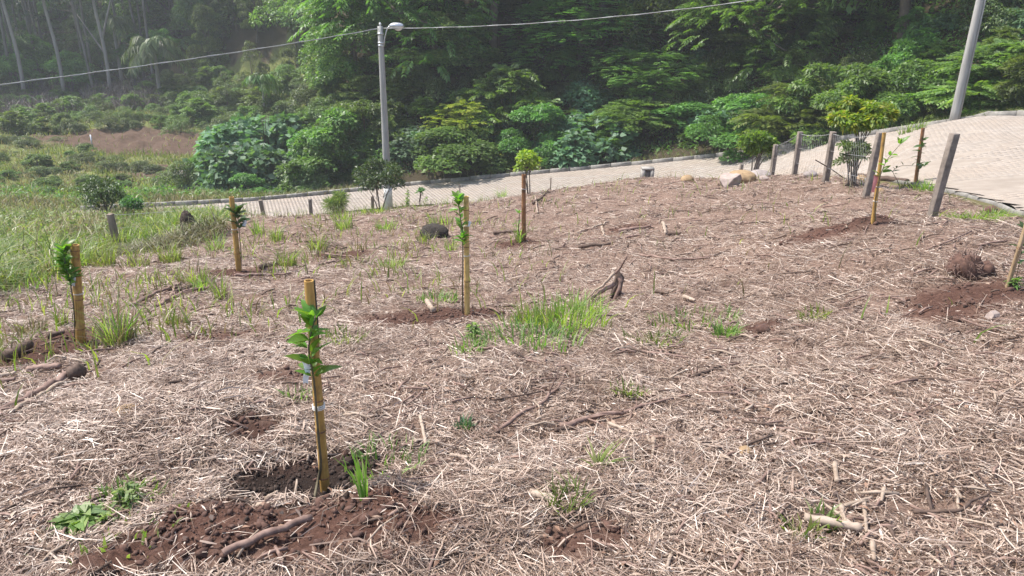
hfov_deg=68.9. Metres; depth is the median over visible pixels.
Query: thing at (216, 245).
grass tuft
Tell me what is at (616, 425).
branch
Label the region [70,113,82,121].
scrub bush
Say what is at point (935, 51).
undergrowth bush
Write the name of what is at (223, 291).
grass tuft
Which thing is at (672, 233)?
stick
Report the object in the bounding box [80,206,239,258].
grass patch
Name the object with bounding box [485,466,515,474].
cane piece
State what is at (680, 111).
roadside bush
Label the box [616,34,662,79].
undergrowth bush
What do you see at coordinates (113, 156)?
shrub
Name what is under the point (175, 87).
scrub bush
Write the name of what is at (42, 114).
scrub bush
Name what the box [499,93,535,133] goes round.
undergrowth bush
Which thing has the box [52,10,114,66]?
understorey tree
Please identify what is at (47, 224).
leafy weeds
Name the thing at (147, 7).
plantation tree
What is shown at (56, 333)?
log piece
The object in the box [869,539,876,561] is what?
cane piece
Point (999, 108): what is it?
undergrowth bush
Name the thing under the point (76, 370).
cut stump
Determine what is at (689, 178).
boulder
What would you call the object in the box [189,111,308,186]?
roadside bush
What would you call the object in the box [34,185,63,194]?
shrub
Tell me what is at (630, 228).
stick
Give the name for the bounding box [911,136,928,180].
sapling
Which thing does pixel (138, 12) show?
plantation tree
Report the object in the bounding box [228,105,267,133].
scrub bush
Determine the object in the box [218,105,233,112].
scrub bush
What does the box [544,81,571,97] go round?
undergrowth bush
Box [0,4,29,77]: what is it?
plantation tree
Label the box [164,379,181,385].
stick
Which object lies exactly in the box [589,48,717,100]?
forest tree
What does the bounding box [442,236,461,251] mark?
grass tuft
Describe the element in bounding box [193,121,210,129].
scrub bush
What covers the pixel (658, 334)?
grass tuft
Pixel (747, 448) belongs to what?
piece
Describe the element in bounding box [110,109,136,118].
scrub bush
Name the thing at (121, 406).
rotten wood
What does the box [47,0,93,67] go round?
plantation tree
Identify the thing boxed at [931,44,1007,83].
undergrowth bush
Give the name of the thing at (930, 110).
undergrowth bush
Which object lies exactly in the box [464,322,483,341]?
tall weed
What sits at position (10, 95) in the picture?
scrub bush
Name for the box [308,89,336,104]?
scrub bush
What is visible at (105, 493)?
grass tuft
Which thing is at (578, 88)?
undergrowth bush
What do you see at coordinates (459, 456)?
cane piece
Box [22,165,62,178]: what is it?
shrub
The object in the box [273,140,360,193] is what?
roadside bush
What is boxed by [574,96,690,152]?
roadside bush
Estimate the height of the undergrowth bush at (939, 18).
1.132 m
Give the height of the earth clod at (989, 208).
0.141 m
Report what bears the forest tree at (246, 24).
on the ground at (176, 140)
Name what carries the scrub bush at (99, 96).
on the ground at (176, 140)
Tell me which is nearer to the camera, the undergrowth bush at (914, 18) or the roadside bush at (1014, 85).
the roadside bush at (1014, 85)
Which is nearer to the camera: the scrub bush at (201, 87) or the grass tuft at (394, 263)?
the grass tuft at (394, 263)
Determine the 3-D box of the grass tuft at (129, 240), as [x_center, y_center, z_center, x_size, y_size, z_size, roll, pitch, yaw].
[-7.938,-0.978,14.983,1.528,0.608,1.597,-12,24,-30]
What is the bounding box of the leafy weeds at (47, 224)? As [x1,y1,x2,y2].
[0,202,249,278]
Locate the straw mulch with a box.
[0,173,1023,575]
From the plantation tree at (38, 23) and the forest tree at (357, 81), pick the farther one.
the plantation tree at (38, 23)
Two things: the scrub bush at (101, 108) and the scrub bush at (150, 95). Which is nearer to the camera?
the scrub bush at (101, 108)
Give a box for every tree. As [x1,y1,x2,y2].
[0,0,24,94]
[0,0,26,32]
[0,2,27,73]
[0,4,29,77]
[0,21,31,74]
[0,53,44,87]
[3,33,58,78]
[6,21,45,43]
[8,1,33,32]
[10,0,18,36]
[11,0,40,78]
[14,0,40,47]
[15,1,23,29]
[19,30,45,68]
[23,0,44,41]
[26,11,65,51]
[29,0,71,17]
[33,0,56,55]
[34,0,64,94]
[42,50,96,89]
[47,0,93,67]
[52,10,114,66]
[58,0,80,26]
[60,0,100,18]
[61,0,93,87]
[72,0,91,72]
[77,0,111,88]
[78,31,128,76]
[79,0,95,83]
[79,0,100,19]
[83,0,132,75]
[86,23,122,62]
[99,0,165,35]
[101,0,128,34]
[106,0,168,28]
[112,0,198,42]
[112,33,160,78]
[128,0,143,72]
[131,4,177,38]
[135,0,147,35]
[142,0,153,79]
[145,0,154,32]
[145,28,182,64]
[168,0,231,52]
[175,0,226,29]
[185,3,229,67]
[211,0,254,33]
[212,71,239,110]
[233,0,273,42]
[235,40,272,89]
[249,0,334,34]
[279,8,309,71]
[287,0,499,82]
[296,0,407,89]
[296,36,334,89]
[300,0,391,64]
[328,75,393,113]
[351,155,407,210]
[356,0,409,7]
[367,9,505,66]
[417,96,503,158]
[463,63,562,139]
[476,0,565,11]
[489,0,502,55]
[498,0,675,68]
[511,148,541,193]
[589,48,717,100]
[596,0,605,44]
[612,0,765,49]
[662,0,847,85]
[677,5,811,51]
[817,0,911,39]
[825,94,899,183]
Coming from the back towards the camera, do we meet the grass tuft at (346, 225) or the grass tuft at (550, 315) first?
the grass tuft at (346, 225)
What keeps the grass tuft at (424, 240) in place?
on the ground at (176, 140)
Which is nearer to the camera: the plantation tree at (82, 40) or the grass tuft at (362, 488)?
the grass tuft at (362, 488)
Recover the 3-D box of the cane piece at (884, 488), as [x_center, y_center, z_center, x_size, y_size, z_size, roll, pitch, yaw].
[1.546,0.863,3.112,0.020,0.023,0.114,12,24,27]
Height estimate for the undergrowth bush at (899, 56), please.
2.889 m
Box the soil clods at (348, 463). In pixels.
[26,215,1007,566]
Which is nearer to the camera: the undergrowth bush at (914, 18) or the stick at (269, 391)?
the stick at (269, 391)
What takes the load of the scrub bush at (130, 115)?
on the ground at (176, 140)
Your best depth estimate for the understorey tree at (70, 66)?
76.73 m
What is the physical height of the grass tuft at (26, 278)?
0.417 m
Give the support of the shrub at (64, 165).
on the ground at (176, 140)
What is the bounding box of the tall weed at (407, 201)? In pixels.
[403,188,409,207]
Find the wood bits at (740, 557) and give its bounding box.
[0,173,1023,575]
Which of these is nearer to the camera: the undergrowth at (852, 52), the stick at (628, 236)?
the stick at (628, 236)
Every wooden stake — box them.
[521,174,526,240]
[1005,225,1023,287]
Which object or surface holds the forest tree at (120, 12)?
on the ground at (176, 140)
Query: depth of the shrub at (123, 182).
43.65 m
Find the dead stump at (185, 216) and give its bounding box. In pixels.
[180,210,195,229]
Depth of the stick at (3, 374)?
5.54 m
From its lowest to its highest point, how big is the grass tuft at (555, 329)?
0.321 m
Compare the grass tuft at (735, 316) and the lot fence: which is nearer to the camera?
the grass tuft at (735, 316)
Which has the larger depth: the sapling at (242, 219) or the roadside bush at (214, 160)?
the roadside bush at (214, 160)
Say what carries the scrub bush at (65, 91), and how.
on the ground at (176, 140)
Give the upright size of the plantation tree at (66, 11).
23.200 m
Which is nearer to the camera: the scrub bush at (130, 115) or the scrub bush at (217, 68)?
the scrub bush at (130, 115)
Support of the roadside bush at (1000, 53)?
on the ground at (176, 140)
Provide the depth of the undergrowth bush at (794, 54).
37.19 m
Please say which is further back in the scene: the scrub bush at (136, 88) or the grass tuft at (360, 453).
the scrub bush at (136, 88)
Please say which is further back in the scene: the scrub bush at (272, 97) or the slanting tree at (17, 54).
the slanting tree at (17, 54)
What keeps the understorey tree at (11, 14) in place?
on the ground at (176, 140)
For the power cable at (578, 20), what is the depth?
26.77 m
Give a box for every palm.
[91,10,137,82]
[120,35,191,94]
[241,72,285,107]
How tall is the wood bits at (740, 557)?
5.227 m
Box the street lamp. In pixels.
[377,22,403,209]
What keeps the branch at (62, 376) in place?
on the ground at (176, 140)
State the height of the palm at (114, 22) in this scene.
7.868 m
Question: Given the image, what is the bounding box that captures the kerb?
[80,110,1023,216]
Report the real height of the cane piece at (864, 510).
0.044 m
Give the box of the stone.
[985,310,999,320]
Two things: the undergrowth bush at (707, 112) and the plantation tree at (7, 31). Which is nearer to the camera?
the undergrowth bush at (707, 112)
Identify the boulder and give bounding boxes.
[680,175,693,182]
[719,173,741,187]
[730,170,756,182]
[751,169,770,175]
[759,176,768,180]
[803,170,817,176]
[857,175,865,180]
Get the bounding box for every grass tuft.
[0,266,52,293]
[0,309,50,336]
[11,264,87,288]
[27,492,189,565]
[37,240,124,267]
[41,303,72,325]
[64,289,159,346]
[73,232,137,253]
[78,472,170,514]
[81,240,121,267]
[86,225,147,252]
[114,250,153,269]
[148,240,191,263]
[158,294,197,326]
[174,264,216,283]
[182,273,215,291]
[200,231,229,251]
[203,267,230,300]
[247,215,268,235]
[262,242,305,267]
[263,220,287,241]
[274,384,312,403]
[303,231,333,250]
[319,322,369,345]
[326,208,355,220]
[331,209,356,230]
[338,446,374,500]
[342,430,430,484]
[360,203,385,214]
[373,216,396,230]
[374,254,407,268]
[416,233,431,242]
[416,288,459,303]
[421,211,454,224]
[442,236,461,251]
[447,328,487,357]
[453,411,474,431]
[478,311,591,354]
[491,305,549,327]
[494,187,507,197]
[500,290,622,335]
[503,214,538,242]
[534,467,596,521]
[553,284,614,318]
[578,434,626,469]
[606,375,657,400]
[621,327,695,348]
[643,302,743,332]
[707,318,748,340]
[776,513,829,542]
[795,302,835,321]
[804,497,855,532]
[894,117,932,134]
[897,178,919,186]
[908,178,934,191]
[935,207,1007,221]
[972,207,1019,217]
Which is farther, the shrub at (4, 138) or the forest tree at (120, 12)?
the forest tree at (120, 12)
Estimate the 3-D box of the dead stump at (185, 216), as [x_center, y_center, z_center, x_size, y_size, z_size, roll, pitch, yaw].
[-6.781,-1.341,15.608,0.308,0.602,0.335,1,21,0]
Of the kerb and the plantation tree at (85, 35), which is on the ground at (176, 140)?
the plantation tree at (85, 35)
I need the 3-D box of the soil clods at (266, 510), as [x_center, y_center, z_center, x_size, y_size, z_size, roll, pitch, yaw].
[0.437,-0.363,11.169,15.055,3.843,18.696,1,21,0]
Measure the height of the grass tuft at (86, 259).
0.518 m
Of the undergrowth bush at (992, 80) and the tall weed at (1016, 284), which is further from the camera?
the undergrowth bush at (992, 80)
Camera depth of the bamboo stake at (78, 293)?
6.60 m
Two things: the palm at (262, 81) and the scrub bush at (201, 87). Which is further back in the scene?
the scrub bush at (201, 87)
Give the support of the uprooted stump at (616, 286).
on the ground at (176, 140)
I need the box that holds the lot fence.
[106,131,959,251]
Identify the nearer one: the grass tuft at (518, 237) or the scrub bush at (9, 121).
the grass tuft at (518, 237)
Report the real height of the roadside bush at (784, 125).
3.513 m
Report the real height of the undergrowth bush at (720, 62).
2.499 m
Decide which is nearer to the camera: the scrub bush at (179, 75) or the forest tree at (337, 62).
the forest tree at (337, 62)
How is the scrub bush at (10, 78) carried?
on the ground at (176, 140)
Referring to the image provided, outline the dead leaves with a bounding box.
[0,187,1023,575]
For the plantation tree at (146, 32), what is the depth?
77.15 m
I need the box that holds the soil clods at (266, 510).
[0,178,1023,575]
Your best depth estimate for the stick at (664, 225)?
11.63 m
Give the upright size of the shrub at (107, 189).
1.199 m
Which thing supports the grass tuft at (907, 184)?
on the ground at (176, 140)
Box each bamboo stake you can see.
[70,244,85,344]
[229,196,241,270]
[304,279,329,492]
[463,196,469,315]
[871,133,885,223]
[914,128,924,181]
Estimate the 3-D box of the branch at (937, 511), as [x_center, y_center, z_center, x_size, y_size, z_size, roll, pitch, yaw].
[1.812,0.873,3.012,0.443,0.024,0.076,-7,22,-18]
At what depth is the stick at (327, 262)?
11.11 m
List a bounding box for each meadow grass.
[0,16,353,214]
[0,16,354,214]
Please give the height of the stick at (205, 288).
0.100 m
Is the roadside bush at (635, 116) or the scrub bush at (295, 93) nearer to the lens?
the roadside bush at (635, 116)
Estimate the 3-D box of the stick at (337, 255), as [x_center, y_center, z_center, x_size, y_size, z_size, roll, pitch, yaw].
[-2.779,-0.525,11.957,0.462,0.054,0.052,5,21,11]
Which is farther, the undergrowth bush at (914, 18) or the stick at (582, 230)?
the undergrowth bush at (914, 18)
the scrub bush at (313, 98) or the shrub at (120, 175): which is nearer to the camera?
the shrub at (120, 175)
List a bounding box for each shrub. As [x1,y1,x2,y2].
[0,135,19,144]
[0,152,9,164]
[0,169,21,179]
[7,135,41,145]
[20,154,54,168]
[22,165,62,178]
[31,175,71,188]
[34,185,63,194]
[42,136,66,141]
[57,161,80,170]
[62,151,75,156]
[63,151,107,163]
[71,175,100,187]
[75,174,127,212]
[77,144,97,152]
[87,160,130,171]
[105,155,123,160]
[113,173,131,180]
[116,180,133,187]
[119,195,144,213]
[123,161,165,173]
[150,171,176,185]
[319,188,353,213]
[414,187,424,206]
[736,129,780,170]
[831,138,871,186]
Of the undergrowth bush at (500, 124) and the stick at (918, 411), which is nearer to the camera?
the stick at (918, 411)
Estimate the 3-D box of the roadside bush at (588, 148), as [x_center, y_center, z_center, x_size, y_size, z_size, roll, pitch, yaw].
[3.928,-7.833,38.952,6.041,2.874,6.056,-3,21,-10]
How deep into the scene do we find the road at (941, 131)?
30.06 m
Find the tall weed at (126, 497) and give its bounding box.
[95,480,147,527]
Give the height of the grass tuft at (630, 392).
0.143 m
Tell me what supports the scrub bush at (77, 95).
on the ground at (176, 140)
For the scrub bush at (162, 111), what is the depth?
64.05 m
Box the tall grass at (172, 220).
[0,199,405,289]
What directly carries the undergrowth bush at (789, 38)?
on the ground at (176, 140)
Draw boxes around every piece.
[1,339,33,362]
[46,330,64,338]
[418,414,427,445]
[424,298,435,312]
[449,453,468,458]
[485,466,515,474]
[528,489,556,500]
[651,436,656,458]
[739,445,752,457]
[804,512,861,532]
[832,461,839,483]
[839,503,844,519]
[843,496,872,507]
[857,173,909,180]
[862,501,867,532]
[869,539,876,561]
[880,486,886,501]
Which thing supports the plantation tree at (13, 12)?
on the ground at (176, 140)
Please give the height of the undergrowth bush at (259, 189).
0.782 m
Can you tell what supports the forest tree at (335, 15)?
on the ground at (176, 140)
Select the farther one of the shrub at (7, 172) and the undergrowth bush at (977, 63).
the shrub at (7, 172)
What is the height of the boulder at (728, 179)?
0.366 m
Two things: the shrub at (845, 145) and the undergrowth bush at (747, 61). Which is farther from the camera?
the undergrowth bush at (747, 61)
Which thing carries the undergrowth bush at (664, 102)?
on the ground at (176, 140)
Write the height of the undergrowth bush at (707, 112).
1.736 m
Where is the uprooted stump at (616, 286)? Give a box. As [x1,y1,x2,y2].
[589,256,626,299]
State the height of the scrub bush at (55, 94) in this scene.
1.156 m
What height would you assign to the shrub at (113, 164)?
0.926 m
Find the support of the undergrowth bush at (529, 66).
on the ground at (176, 140)
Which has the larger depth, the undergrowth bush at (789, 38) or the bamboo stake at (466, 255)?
the undergrowth bush at (789, 38)
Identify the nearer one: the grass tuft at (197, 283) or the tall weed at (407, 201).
the grass tuft at (197, 283)
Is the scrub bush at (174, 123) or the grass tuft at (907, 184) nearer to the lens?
the grass tuft at (907, 184)
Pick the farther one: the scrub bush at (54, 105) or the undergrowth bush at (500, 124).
the scrub bush at (54, 105)
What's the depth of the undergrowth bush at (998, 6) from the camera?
29.27 m
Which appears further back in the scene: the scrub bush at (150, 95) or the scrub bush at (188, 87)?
the scrub bush at (188, 87)
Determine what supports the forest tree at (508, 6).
on the ground at (176, 140)
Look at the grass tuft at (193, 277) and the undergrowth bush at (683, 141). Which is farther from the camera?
the undergrowth bush at (683, 141)
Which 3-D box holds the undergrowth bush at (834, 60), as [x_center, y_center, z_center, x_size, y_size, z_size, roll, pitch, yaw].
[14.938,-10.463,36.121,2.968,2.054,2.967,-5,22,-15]
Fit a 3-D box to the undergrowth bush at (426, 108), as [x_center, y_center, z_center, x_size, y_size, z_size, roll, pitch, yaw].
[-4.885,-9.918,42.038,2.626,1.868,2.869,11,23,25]
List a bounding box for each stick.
[0,371,16,377]
[0,377,15,382]
[129,282,181,306]
[153,284,176,306]
[157,285,208,306]
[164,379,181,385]
[174,279,213,291]
[187,287,208,291]
[234,273,289,276]
[252,386,271,392]
[258,261,277,268]
[264,490,278,498]
[305,239,343,248]
[317,260,345,265]
[320,238,346,247]
[325,253,351,256]
[469,346,498,350]
[493,230,516,233]
[532,189,555,204]
[577,221,607,233]
[578,242,610,248]
[618,225,650,231]
[625,230,653,238]
[639,253,709,259]
[641,349,688,357]
[654,289,668,294]
[661,221,666,233]
[667,231,680,235]
[682,294,695,301]
[692,365,721,377]
[800,440,830,444]
[901,402,942,417]
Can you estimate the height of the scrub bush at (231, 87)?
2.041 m
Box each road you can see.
[35,115,1023,215]
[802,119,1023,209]
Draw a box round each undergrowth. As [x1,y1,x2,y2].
[0,0,1023,205]
[0,67,160,115]
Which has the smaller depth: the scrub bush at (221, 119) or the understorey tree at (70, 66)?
the scrub bush at (221, 119)
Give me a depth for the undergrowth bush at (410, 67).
44.17 m
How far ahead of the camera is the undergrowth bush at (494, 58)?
44.02 m
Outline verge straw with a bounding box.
[44,108,1015,204]
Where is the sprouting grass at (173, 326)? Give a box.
[0,167,1010,405]
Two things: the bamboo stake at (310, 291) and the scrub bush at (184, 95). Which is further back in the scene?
the scrub bush at (184, 95)
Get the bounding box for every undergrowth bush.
[155,160,204,190]
[198,169,236,190]
[228,172,264,191]
[251,187,270,195]
[285,128,308,159]
[287,172,334,193]
[312,120,329,139]
[315,168,338,190]
[341,145,380,173]
[347,96,387,124]
[370,98,419,146]
[371,64,428,114]
[390,59,423,82]
[399,126,445,154]
[403,96,445,122]
[410,49,457,78]
[439,87,488,125]
[439,93,470,109]
[453,66,506,102]
[461,134,491,148]
[472,50,508,72]
[473,95,510,121]
[486,105,529,142]
[494,135,526,158]
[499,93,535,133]
[512,63,551,91]
[533,86,553,98]
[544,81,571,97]
[556,79,619,112]
[563,108,583,128]
[582,67,641,98]
[590,61,606,76]
[595,124,633,152]
[603,98,629,112]
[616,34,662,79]
[623,94,649,108]
[630,134,646,145]
[636,67,675,99]
[646,97,690,134]
[651,85,686,109]
[674,108,736,136]
[675,80,727,104]
[676,48,727,73]
[676,128,701,148]
[690,42,743,88]
[707,76,752,102]
[719,30,752,54]
[726,37,778,82]
[750,64,810,95]
[752,48,807,87]
[760,32,803,64]
[764,15,799,49]
[794,50,841,86]
[838,49,879,68]
[869,38,923,92]
[874,103,925,129]
[888,83,920,119]
[893,6,931,40]
[894,25,942,60]
[904,98,950,124]
[912,13,962,36]
[912,39,961,62]
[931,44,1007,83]
[951,0,1023,33]
[963,76,1010,108]
[977,40,1023,75]
[978,25,1023,45]
[979,92,1015,112]
[994,6,1023,37]
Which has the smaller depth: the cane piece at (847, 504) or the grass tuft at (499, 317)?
the cane piece at (847, 504)
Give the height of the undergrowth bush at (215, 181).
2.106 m
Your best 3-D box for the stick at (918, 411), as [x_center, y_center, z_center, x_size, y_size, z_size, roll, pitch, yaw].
[2.161,0.643,3.929,0.312,0.028,0.022,-9,23,-25]
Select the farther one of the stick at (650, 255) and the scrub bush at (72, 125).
the scrub bush at (72, 125)
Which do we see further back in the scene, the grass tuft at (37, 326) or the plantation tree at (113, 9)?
the plantation tree at (113, 9)
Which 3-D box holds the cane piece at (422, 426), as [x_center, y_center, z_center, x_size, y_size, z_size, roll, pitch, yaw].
[-0.478,0.758,4.000,0.024,0.042,0.329,-3,21,-11]
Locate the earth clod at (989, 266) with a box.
[983,260,995,277]
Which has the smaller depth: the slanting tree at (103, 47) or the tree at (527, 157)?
the tree at (527, 157)
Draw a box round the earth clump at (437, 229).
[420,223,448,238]
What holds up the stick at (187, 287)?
on the ground at (176, 140)
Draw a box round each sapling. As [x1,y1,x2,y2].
[48,238,86,340]
[224,203,250,267]
[285,299,341,498]
[448,190,473,313]
[512,209,521,231]
[871,136,909,220]
[887,161,930,184]
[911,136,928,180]
[1011,221,1023,280]
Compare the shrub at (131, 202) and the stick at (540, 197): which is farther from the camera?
the shrub at (131, 202)
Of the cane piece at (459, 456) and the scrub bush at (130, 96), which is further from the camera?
the scrub bush at (130, 96)
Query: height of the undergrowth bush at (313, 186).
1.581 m
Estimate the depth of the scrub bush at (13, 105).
63.46 m
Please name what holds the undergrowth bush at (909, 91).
on the ground at (176, 140)
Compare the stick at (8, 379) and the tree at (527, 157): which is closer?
the stick at (8, 379)
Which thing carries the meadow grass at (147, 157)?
on the ground at (176, 140)
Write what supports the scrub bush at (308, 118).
on the ground at (176, 140)
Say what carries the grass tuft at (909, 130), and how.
on the ground at (176, 140)
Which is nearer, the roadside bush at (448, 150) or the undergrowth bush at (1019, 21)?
the undergrowth bush at (1019, 21)
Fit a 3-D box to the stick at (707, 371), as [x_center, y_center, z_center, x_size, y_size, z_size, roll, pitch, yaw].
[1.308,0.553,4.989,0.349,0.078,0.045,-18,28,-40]
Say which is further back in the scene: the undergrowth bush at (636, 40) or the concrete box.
the undergrowth bush at (636, 40)
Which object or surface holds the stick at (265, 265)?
on the ground at (176, 140)
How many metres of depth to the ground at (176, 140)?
7.32 m
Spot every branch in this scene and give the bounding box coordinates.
[0,371,66,410]
[7,377,67,413]
[25,362,61,371]
[221,514,312,555]
[499,346,600,429]
[554,426,575,431]
[559,397,673,429]
[564,365,580,382]
[606,421,635,432]
[912,489,993,513]
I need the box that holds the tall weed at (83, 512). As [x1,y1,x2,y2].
[42,501,112,537]
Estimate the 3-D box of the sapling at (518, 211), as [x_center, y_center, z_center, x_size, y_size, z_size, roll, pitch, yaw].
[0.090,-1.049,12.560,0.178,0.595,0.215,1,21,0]
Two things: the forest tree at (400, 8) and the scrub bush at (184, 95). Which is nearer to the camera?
the forest tree at (400, 8)
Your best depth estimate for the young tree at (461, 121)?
39.27 m
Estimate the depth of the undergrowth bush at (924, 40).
31.48 m
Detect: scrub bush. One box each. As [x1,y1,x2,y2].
[0,75,20,86]
[0,84,22,94]
[0,94,24,103]
[0,109,36,134]
[0,116,12,131]
[9,104,25,110]
[13,95,33,104]
[13,106,37,123]
[24,77,33,88]
[27,83,40,92]
[28,116,59,133]
[32,103,57,115]
[32,112,54,122]
[34,95,46,101]
[39,102,66,112]
[45,89,59,96]
[50,85,70,95]
[51,98,67,107]
[51,118,89,134]
[52,112,77,128]
[60,95,85,112]
[70,94,82,101]
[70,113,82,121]
[72,82,90,94]
[76,105,103,117]
[78,110,102,121]
[80,96,103,107]
[91,115,128,130]
[93,78,106,85]
[93,93,106,104]
[95,70,116,81]
[96,103,116,112]
[102,109,115,116]
[104,96,118,103]
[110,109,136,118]
[112,111,140,125]
[115,106,131,111]
[116,117,144,130]
[120,93,144,110]
[127,87,146,93]
[132,111,152,120]
[133,80,156,89]
[135,106,145,111]
[143,103,159,112]
[145,94,162,105]
[149,115,169,128]
[152,107,170,115]
[154,78,186,101]
[156,91,188,110]
[158,114,200,134]
[167,104,191,122]
[168,73,190,83]
[175,90,206,106]
[175,117,192,129]
[178,68,207,86]
[178,96,220,125]
[179,84,194,91]
[180,90,226,123]
[184,86,208,93]
[189,65,224,86]
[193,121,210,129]
[199,116,229,137]
[207,86,234,108]
[209,65,233,83]
[212,82,247,95]
[216,110,245,122]
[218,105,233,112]
[224,88,251,111]
[227,87,249,101]
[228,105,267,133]
[236,85,277,112]
[253,93,287,116]
[255,95,295,122]
[263,100,300,121]
[269,64,302,92]
[277,73,302,94]
[284,81,319,112]
[288,76,306,87]
[290,106,316,125]
[295,105,324,130]
[303,93,349,119]
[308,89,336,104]
[313,77,348,102]
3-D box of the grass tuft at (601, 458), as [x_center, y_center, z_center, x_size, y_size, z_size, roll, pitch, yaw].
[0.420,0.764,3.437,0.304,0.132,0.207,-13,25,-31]
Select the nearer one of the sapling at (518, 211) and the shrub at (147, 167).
the sapling at (518, 211)
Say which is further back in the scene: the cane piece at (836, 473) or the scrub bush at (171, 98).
the scrub bush at (171, 98)
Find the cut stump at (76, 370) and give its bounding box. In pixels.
[66,363,86,381]
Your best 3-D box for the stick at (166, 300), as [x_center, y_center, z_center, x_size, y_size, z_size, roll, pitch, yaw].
[-3.772,0.069,8.597,0.251,0.199,1.065,7,22,15]
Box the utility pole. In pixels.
[949,0,985,120]
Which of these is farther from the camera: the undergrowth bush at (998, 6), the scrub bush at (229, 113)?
the scrub bush at (229, 113)
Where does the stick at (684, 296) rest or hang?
on the ground at (176, 140)
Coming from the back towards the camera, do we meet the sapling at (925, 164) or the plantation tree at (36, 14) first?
the plantation tree at (36, 14)
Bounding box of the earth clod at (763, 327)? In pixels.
[755,324,769,333]
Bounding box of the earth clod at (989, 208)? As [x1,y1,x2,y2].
[985,205,997,212]
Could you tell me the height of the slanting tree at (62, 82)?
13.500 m
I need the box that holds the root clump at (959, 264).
[941,247,985,279]
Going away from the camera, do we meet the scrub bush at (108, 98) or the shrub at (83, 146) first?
the shrub at (83, 146)
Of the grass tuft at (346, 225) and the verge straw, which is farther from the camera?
the verge straw
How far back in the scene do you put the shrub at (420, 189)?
24.24 m
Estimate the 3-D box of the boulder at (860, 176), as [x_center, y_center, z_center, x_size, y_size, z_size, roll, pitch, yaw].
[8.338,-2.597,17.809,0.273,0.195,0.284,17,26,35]
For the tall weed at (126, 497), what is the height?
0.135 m
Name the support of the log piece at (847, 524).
on the ground at (176, 140)
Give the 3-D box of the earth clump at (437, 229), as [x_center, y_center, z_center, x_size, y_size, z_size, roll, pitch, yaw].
[-1.452,-1.007,13.979,0.552,0.396,0.528,1,21,0]
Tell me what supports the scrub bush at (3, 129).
on the ground at (176, 140)
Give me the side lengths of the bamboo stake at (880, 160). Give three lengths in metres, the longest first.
1.059 x 0.054 x 0.054 m
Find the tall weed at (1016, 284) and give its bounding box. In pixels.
[1003,277,1022,289]
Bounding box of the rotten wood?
[112,404,139,415]
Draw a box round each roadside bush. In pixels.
[180,142,300,192]
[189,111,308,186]
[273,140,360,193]
[285,106,392,185]
[328,98,404,166]
[375,123,453,162]
[409,125,514,174]
[493,102,575,168]
[529,109,647,168]
[567,136,603,161]
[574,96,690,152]
[641,101,735,136]
[684,93,791,162]
[726,78,837,160]
[771,61,896,148]
[815,70,911,136]
[860,57,966,128]
[904,64,1000,121]
[915,38,1023,111]
[990,53,1023,110]
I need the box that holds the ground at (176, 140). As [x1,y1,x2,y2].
[0,0,1023,575]
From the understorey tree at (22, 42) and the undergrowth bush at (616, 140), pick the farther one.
the understorey tree at (22, 42)
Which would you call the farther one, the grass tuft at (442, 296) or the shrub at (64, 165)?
the shrub at (64, 165)
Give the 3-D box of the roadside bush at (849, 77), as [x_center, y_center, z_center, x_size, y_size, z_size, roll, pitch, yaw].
[13.130,-7.506,30.691,4.816,3.572,4.549,-16,26,-37]
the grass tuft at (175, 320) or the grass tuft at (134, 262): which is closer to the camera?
the grass tuft at (175, 320)
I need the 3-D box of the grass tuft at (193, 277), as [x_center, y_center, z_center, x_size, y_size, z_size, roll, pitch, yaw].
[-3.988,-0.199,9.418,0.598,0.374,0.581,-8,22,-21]
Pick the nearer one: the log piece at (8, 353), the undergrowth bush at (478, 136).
the log piece at (8, 353)
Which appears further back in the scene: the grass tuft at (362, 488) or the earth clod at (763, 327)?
the earth clod at (763, 327)
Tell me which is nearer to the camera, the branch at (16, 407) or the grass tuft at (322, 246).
the branch at (16, 407)
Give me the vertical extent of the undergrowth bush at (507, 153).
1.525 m
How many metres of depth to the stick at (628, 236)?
11.57 m
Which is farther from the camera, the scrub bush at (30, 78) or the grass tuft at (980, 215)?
the scrub bush at (30, 78)
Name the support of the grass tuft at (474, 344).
on the ground at (176, 140)
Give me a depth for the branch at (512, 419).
4.42 m
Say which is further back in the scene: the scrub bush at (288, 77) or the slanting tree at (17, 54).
the slanting tree at (17, 54)
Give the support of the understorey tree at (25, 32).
on the ground at (176, 140)
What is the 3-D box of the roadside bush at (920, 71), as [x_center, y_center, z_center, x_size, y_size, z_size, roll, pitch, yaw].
[15.618,-7.260,28.530,4.711,3.026,4.350,2,21,3]
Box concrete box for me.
[640,166,654,177]
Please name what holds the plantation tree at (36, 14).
on the ground at (176, 140)
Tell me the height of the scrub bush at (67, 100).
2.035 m
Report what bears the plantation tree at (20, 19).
on the ground at (176, 140)
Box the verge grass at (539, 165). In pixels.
[48,108,1014,205]
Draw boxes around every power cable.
[0,28,377,85]
[383,0,752,28]
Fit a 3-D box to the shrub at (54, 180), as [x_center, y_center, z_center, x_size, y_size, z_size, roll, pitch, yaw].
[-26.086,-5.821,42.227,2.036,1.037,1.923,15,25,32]
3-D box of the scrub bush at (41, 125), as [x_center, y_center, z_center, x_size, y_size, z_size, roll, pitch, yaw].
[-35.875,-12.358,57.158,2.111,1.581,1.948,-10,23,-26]
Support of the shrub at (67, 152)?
on the ground at (176, 140)
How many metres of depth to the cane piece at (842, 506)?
3.02 m
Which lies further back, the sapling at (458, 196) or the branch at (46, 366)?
the sapling at (458, 196)
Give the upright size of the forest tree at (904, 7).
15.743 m

